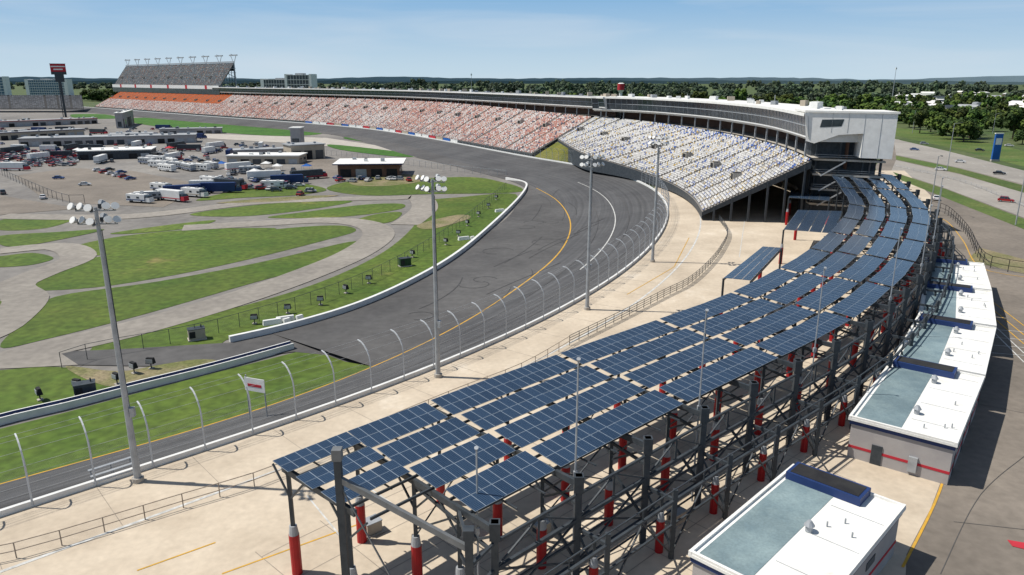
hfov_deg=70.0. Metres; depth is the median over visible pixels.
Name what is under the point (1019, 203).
street lamp
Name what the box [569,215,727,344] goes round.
concourse railing
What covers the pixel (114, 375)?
track light fixture
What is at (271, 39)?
sky
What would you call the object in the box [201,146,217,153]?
transport truck
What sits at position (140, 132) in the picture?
garage building
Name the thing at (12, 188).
infield pavement
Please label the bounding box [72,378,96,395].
generator unit
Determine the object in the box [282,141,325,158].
building
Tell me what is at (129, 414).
stadium light pole
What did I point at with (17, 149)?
transport truck
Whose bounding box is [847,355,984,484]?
concession building
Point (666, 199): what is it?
catch fence
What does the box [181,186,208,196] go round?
motorhome
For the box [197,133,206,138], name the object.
transport truck
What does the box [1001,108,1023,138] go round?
tree
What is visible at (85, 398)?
pit barrier wall
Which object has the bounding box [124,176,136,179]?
parked car
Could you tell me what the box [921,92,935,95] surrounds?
house
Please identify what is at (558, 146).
grass bank
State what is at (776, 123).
suite building
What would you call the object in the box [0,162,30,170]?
transport truck
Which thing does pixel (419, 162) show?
chain link fence
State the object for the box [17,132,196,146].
garage building
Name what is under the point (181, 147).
transport truck
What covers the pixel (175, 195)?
transport truck
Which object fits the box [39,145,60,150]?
transport truck
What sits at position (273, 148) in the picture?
garage building
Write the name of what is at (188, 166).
coach bus
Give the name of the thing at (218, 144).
transport truck
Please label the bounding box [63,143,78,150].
transport truck
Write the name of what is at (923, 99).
tree
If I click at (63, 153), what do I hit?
transport truck
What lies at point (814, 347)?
lamp post
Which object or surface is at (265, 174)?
transport truck
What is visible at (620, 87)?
water tower
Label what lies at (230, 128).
grass strip
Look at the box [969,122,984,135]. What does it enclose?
tree
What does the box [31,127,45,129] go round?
transport truck
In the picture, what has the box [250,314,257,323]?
track light fixture
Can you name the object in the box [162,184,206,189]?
transport truck
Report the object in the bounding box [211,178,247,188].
transport truck
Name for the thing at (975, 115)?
tree
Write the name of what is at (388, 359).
track marking
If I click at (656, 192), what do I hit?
stadium light pole
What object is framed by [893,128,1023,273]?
roadside grass
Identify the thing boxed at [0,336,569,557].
concourse railing
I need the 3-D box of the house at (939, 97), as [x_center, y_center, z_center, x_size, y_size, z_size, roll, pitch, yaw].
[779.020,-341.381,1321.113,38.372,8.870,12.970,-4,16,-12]
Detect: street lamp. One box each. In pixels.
[929,155,941,210]
[946,123,956,170]
[1015,180,1023,224]
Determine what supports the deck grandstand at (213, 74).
on the ground at (987, 135)
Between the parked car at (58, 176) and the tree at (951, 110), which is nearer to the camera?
the parked car at (58, 176)
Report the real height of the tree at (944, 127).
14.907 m
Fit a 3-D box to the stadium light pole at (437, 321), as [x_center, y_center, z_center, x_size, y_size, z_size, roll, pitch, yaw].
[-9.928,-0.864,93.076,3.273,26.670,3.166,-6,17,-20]
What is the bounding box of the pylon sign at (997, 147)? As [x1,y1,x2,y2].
[990,133,1004,161]
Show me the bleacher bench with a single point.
(110, 469)
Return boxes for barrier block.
[263,317,290,325]
[276,314,303,320]
[458,236,474,240]
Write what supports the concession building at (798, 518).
on the concourse pavement at (244, 523)
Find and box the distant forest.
[10,78,1023,120]
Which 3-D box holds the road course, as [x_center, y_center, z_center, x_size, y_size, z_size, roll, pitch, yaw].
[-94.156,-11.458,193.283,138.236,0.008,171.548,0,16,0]
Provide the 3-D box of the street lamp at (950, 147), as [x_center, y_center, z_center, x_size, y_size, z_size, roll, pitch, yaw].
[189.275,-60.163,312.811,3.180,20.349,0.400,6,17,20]
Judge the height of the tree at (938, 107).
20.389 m
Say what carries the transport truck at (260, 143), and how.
on the infield pavement at (12, 188)
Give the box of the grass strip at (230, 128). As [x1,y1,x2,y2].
[70,114,413,156]
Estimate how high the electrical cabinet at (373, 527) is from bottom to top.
1.180 m
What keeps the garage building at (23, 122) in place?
on the infield pavement at (12, 188)
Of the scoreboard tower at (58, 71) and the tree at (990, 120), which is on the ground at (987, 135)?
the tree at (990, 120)
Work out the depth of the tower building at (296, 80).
1474.37 m
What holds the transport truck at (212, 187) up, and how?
on the paddock lot at (109, 188)
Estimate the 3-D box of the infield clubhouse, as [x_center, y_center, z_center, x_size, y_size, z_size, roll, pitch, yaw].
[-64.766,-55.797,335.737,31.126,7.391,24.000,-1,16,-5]
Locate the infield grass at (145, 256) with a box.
[0,177,522,412]
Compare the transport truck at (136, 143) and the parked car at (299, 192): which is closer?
the parked car at (299, 192)
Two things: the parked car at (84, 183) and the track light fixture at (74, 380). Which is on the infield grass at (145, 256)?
the track light fixture at (74, 380)
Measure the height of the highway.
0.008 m
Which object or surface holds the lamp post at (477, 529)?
on the concourse pavement at (244, 523)
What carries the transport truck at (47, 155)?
on the infield pavement at (12, 188)
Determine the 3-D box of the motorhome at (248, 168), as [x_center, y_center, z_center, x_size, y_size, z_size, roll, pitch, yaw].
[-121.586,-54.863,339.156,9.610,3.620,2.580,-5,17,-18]
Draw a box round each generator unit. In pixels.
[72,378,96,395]
[187,324,206,341]
[398,255,411,267]
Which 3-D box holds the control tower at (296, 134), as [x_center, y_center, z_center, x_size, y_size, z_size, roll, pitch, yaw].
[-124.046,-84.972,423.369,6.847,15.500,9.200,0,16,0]
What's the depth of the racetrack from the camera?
156.46 m
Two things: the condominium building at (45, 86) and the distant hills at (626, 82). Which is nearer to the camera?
the condominium building at (45, 86)
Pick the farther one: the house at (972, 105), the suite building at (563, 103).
the house at (972, 105)
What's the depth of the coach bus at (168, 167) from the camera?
344.28 m
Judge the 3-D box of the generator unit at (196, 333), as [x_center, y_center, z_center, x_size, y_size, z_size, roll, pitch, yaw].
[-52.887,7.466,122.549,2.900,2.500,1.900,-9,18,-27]
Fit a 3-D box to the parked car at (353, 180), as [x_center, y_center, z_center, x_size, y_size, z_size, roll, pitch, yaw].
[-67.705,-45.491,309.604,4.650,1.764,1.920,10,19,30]
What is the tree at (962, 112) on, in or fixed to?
on the ground at (987, 135)
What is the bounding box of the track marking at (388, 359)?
[0,161,644,506]
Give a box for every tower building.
[260,78,284,87]
[284,73,317,87]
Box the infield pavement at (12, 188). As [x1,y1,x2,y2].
[0,109,526,428]
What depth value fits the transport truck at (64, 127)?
609.55 m
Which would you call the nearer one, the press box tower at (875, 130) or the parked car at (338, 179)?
the press box tower at (875, 130)
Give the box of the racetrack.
[0,107,666,508]
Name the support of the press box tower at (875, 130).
on the concourse pavement at (244, 523)
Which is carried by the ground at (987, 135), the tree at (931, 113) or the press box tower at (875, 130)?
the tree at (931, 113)
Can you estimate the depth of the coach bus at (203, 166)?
346.99 m
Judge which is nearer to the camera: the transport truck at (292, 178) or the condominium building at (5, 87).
the transport truck at (292, 178)
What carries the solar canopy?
on the concourse pavement at (244, 523)
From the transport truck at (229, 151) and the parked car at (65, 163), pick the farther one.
the transport truck at (229, 151)
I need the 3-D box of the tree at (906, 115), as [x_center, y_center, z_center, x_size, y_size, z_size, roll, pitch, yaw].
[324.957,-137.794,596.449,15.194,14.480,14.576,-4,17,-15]
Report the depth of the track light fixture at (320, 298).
140.66 m
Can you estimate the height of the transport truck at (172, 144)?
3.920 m
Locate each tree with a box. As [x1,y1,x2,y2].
[894,104,911,123]
[901,109,912,127]
[908,109,919,128]
[910,106,928,111]
[912,110,928,132]
[917,97,927,105]
[924,112,951,132]
[927,103,945,114]
[928,109,938,131]
[936,116,969,138]
[944,100,960,104]
[945,107,955,116]
[947,107,968,136]
[948,119,981,141]
[953,105,971,112]
[964,108,984,137]
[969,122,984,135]
[973,106,992,111]
[980,109,988,123]
[984,116,1005,130]
[992,109,1009,121]
[993,101,1010,110]
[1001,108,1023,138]
[1013,129,1023,144]
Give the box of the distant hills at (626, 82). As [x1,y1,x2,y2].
[10,80,1023,84]
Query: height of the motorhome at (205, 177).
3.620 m
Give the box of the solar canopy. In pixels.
[272,174,954,574]
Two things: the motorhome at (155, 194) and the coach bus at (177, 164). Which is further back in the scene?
the coach bus at (177, 164)
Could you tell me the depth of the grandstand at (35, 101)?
976.90 m
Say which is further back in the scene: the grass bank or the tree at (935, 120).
the tree at (935, 120)
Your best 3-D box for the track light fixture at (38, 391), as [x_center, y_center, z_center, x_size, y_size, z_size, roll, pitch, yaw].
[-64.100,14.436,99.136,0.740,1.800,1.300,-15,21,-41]
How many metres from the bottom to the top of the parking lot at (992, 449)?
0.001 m
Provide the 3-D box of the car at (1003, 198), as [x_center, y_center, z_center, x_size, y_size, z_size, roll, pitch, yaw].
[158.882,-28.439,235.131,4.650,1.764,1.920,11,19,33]
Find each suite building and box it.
[212,84,620,143]
[591,92,870,220]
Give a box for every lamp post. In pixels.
[474,446,479,574]
[571,357,580,574]
[691,309,708,500]
[806,267,826,413]
[882,227,902,347]
[920,204,932,273]
[931,177,943,248]
[932,185,942,248]
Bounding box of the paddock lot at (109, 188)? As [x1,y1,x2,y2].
[0,134,404,214]
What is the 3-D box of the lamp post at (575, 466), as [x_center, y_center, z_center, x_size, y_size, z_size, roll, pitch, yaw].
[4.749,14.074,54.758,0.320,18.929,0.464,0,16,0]
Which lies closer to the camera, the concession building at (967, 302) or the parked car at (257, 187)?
the concession building at (967, 302)
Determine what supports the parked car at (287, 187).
on the infield grass at (145, 256)
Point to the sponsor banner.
(424, 135)
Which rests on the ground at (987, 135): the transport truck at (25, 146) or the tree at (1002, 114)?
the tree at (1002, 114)
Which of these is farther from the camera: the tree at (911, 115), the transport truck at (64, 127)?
the transport truck at (64, 127)
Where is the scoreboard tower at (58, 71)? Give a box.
[49,63,66,116]
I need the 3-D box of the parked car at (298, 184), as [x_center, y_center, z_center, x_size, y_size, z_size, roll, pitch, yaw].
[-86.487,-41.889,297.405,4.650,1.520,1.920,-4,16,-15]
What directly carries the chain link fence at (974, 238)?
on the parking lot at (992, 449)
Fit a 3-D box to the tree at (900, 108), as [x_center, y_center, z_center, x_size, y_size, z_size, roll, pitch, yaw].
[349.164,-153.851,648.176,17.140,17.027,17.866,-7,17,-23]
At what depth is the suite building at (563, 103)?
523.89 m
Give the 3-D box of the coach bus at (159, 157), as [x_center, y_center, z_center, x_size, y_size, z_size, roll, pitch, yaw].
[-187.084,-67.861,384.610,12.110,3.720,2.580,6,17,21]
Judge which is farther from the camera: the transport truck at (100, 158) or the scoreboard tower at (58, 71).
the scoreboard tower at (58, 71)
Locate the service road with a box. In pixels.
[0,174,470,385]
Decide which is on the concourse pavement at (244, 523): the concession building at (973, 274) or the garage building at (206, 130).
the concession building at (973, 274)
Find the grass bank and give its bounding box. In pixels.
[534,142,568,161]
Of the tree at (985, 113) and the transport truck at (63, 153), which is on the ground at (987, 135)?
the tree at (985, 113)
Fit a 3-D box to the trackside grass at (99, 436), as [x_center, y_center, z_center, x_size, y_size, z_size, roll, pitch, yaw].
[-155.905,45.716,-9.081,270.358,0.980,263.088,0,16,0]
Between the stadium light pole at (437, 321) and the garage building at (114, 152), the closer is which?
the stadium light pole at (437, 321)
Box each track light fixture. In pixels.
[34,386,43,401]
[71,378,80,384]
[111,372,119,384]
[128,361,137,373]
[145,357,155,369]
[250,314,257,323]
[284,304,290,313]
[317,296,323,304]
[342,284,348,293]
[365,275,371,283]
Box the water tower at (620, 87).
[617,83,624,95]
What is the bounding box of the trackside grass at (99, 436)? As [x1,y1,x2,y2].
[0,352,371,482]
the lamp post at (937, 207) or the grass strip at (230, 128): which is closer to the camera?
the lamp post at (937, 207)
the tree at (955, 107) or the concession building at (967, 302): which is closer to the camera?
the concession building at (967, 302)
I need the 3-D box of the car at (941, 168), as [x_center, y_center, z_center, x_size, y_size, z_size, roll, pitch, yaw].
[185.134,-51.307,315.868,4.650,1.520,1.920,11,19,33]
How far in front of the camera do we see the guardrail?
277.06 m
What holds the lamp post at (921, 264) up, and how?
on the concourse pavement at (244, 523)
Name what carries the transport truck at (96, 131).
on the infield pavement at (12, 188)
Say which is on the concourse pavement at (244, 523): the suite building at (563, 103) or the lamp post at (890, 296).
the lamp post at (890, 296)
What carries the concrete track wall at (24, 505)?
on the ground at (987, 135)
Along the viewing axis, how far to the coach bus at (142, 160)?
375.08 m
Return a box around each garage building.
[0,117,97,126]
[0,127,84,140]
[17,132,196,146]
[75,145,156,159]
[110,131,153,133]
[158,126,222,133]
[225,151,307,163]
[232,145,283,151]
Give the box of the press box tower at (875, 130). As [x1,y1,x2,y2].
[795,109,900,223]
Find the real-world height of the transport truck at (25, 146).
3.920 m
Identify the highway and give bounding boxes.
[891,139,1023,216]
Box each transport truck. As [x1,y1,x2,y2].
[0,146,26,152]
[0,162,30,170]
[10,144,29,149]
[26,152,52,158]
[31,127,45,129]
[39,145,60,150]
[43,151,76,156]
[55,126,73,128]
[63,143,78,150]
[78,144,104,148]
[89,129,107,133]
[93,154,108,163]
[131,140,142,146]
[155,125,172,128]
[155,188,188,201]
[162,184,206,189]
[164,152,181,157]
[166,141,185,148]
[176,144,202,150]
[188,180,213,183]
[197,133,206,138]
[199,182,241,192]
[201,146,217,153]
[206,141,225,147]
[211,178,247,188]
[224,161,253,170]
[225,148,233,154]
[246,170,283,179]
[258,141,263,146]
[270,174,308,182]
[289,169,327,177]
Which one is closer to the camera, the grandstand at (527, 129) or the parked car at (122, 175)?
the parked car at (122, 175)
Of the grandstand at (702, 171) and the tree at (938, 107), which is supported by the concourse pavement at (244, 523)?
the grandstand at (702, 171)
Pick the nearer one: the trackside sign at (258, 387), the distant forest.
the trackside sign at (258, 387)
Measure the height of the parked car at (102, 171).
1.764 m
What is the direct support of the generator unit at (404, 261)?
on the infield grass at (145, 256)
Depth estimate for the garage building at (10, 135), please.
539.77 m
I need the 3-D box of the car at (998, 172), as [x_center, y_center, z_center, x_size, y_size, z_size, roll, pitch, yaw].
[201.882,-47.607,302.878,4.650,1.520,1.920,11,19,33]
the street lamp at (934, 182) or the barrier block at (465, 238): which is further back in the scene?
the street lamp at (934, 182)
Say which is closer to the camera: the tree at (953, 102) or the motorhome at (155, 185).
the motorhome at (155, 185)
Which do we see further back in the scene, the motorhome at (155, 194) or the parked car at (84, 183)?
the parked car at (84, 183)
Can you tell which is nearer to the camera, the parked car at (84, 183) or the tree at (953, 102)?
the parked car at (84, 183)
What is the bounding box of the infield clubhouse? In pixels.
[332,157,405,176]
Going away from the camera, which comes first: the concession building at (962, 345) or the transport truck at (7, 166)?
the concession building at (962, 345)
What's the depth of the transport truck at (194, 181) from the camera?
285.51 m
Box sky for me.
[0,0,1023,79]
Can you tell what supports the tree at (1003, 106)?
on the ground at (987, 135)
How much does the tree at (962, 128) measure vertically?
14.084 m
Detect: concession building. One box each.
[688,462,905,574]
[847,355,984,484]
[895,313,995,407]
[918,280,996,326]
[924,257,991,289]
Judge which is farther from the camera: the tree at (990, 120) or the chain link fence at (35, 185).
the tree at (990, 120)
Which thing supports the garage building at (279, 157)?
on the infield pavement at (12, 188)
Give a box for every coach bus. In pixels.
[137,157,155,163]
[145,155,165,159]
[147,159,168,166]
[157,163,175,171]
[165,157,177,160]
[168,161,183,168]
[181,162,195,170]
[191,162,210,170]
[203,160,218,168]
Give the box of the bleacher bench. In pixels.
[88,456,132,485]
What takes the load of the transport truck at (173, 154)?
on the infield pavement at (12, 188)
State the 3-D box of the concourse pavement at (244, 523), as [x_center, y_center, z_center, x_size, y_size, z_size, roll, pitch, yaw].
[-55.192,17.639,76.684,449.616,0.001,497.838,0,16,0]
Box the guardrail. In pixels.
[895,164,1023,204]
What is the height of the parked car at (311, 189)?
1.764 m
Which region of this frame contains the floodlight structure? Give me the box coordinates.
[112,54,237,94]
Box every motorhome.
[126,192,153,202]
[135,190,160,199]
[149,182,171,189]
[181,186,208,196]
[199,175,219,179]
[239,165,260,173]
[260,179,289,188]
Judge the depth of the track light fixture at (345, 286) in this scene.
148.53 m
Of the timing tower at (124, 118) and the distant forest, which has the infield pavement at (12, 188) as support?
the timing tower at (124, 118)
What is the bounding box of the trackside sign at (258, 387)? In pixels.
[244,374,267,416]
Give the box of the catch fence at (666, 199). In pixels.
[0,103,669,505]
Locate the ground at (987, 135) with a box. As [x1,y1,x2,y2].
[11,84,1023,187]
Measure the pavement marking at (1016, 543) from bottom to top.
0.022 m
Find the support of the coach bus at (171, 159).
on the infield pavement at (12, 188)
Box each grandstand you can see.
[0,95,83,108]
[95,92,592,155]
[115,63,235,94]
[558,116,811,222]
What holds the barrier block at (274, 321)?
on the infield grass at (145, 256)
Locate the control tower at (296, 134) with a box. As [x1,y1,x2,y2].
[288,127,304,142]
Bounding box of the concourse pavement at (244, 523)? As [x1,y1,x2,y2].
[0,171,939,574]
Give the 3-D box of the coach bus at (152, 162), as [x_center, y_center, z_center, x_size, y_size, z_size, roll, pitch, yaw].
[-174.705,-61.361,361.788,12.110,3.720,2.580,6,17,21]
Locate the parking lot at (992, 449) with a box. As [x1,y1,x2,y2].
[876,139,1023,574]
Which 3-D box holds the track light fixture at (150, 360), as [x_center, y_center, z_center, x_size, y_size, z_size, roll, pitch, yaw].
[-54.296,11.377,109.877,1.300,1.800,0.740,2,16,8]
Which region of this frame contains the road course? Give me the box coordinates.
[0,195,437,366]
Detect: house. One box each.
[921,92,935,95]
[933,96,951,98]
[944,105,959,108]
[958,104,979,107]
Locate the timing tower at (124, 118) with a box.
[114,109,134,127]
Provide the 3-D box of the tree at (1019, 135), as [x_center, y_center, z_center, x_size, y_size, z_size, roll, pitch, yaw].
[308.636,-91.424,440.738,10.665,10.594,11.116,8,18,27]
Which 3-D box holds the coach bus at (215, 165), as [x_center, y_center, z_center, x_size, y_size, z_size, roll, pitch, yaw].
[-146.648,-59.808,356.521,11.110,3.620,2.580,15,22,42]
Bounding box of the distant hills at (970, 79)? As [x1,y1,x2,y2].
[9,76,1023,81]
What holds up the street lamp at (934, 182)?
on the concourse pavement at (244, 523)
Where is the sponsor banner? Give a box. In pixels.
[305,121,456,141]
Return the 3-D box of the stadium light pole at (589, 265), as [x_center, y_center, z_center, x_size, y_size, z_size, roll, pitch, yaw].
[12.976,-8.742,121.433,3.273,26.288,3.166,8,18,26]
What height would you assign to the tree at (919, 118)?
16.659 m
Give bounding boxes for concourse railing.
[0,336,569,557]
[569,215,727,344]
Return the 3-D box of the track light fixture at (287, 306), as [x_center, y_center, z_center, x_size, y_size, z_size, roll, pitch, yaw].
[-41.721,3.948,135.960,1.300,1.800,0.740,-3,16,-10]
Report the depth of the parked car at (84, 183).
299.06 m
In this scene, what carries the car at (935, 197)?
on the parking lot at (992, 449)
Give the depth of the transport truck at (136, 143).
465.63 m
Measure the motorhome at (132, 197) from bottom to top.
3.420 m
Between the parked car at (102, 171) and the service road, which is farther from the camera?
the parked car at (102, 171)
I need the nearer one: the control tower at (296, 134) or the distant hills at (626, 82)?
the control tower at (296, 134)
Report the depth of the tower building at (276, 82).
1587.45 m
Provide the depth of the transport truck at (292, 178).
302.62 m
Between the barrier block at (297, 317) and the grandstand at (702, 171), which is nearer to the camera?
the barrier block at (297, 317)
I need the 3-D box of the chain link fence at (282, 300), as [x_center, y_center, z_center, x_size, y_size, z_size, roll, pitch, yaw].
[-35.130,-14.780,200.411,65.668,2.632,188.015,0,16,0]
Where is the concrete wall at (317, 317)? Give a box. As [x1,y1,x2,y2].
[229,177,527,341]
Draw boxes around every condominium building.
[0,76,11,94]
[24,78,73,94]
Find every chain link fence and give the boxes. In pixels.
[1,169,84,201]
[59,184,504,367]
[326,150,497,174]
[932,201,1023,271]
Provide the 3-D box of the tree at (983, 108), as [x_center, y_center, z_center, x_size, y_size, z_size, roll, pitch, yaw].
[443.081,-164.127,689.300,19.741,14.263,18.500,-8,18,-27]
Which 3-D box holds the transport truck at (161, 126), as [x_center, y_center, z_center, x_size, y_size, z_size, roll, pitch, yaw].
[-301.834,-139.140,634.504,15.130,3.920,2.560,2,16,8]
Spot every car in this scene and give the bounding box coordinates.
[52,175,64,178]
[61,162,72,165]
[78,182,90,185]
[98,169,106,173]
[118,173,128,177]
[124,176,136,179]
[255,185,265,189]
[270,187,282,191]
[285,185,297,189]
[293,182,304,186]
[296,190,304,195]
[307,187,315,192]
[335,177,345,181]
[347,178,357,182]
[933,195,939,199]
[934,167,946,170]
[993,170,1005,174]
[998,196,1014,202]
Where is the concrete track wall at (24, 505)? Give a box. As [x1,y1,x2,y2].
[0,107,667,516]
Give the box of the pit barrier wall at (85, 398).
[0,341,293,425]
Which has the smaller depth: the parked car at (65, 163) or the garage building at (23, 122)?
the parked car at (65, 163)
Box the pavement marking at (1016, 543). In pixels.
[0,215,1023,574]
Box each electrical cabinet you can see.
[366,513,384,538]
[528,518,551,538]
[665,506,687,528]
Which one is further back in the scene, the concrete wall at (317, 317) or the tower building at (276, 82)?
the tower building at (276, 82)
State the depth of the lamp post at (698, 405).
65.26 m
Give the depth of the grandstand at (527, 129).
582.85 m
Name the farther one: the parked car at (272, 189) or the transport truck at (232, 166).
the transport truck at (232, 166)
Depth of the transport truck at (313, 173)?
319.23 m
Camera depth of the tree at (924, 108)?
646.39 m
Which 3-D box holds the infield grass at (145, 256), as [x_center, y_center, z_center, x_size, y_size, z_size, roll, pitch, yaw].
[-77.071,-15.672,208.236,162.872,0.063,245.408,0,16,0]
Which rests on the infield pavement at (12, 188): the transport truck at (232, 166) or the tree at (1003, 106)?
the transport truck at (232, 166)
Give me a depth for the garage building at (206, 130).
582.61 m
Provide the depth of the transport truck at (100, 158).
378.93 m
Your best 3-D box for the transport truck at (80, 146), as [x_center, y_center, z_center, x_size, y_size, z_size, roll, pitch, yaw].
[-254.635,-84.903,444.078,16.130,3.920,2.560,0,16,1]
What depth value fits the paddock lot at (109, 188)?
308.99 m
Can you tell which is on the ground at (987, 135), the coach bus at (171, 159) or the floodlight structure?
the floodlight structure
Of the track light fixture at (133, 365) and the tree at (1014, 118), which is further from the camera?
the tree at (1014, 118)
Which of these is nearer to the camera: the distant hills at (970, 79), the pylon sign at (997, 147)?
the pylon sign at (997, 147)
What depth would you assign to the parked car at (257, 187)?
287.47 m
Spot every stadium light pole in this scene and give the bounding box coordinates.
[67,199,144,483]
[415,174,446,377]
[580,154,604,309]
[648,135,669,261]
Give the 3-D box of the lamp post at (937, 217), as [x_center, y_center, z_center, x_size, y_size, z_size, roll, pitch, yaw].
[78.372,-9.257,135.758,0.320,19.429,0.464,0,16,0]
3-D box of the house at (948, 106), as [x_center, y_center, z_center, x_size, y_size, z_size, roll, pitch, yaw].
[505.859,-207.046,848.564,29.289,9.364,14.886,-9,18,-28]
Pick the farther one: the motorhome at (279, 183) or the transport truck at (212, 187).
the motorhome at (279, 183)
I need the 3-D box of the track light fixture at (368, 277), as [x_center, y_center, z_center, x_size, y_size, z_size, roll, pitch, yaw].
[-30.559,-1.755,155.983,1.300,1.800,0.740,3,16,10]
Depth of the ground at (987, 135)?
598.02 m

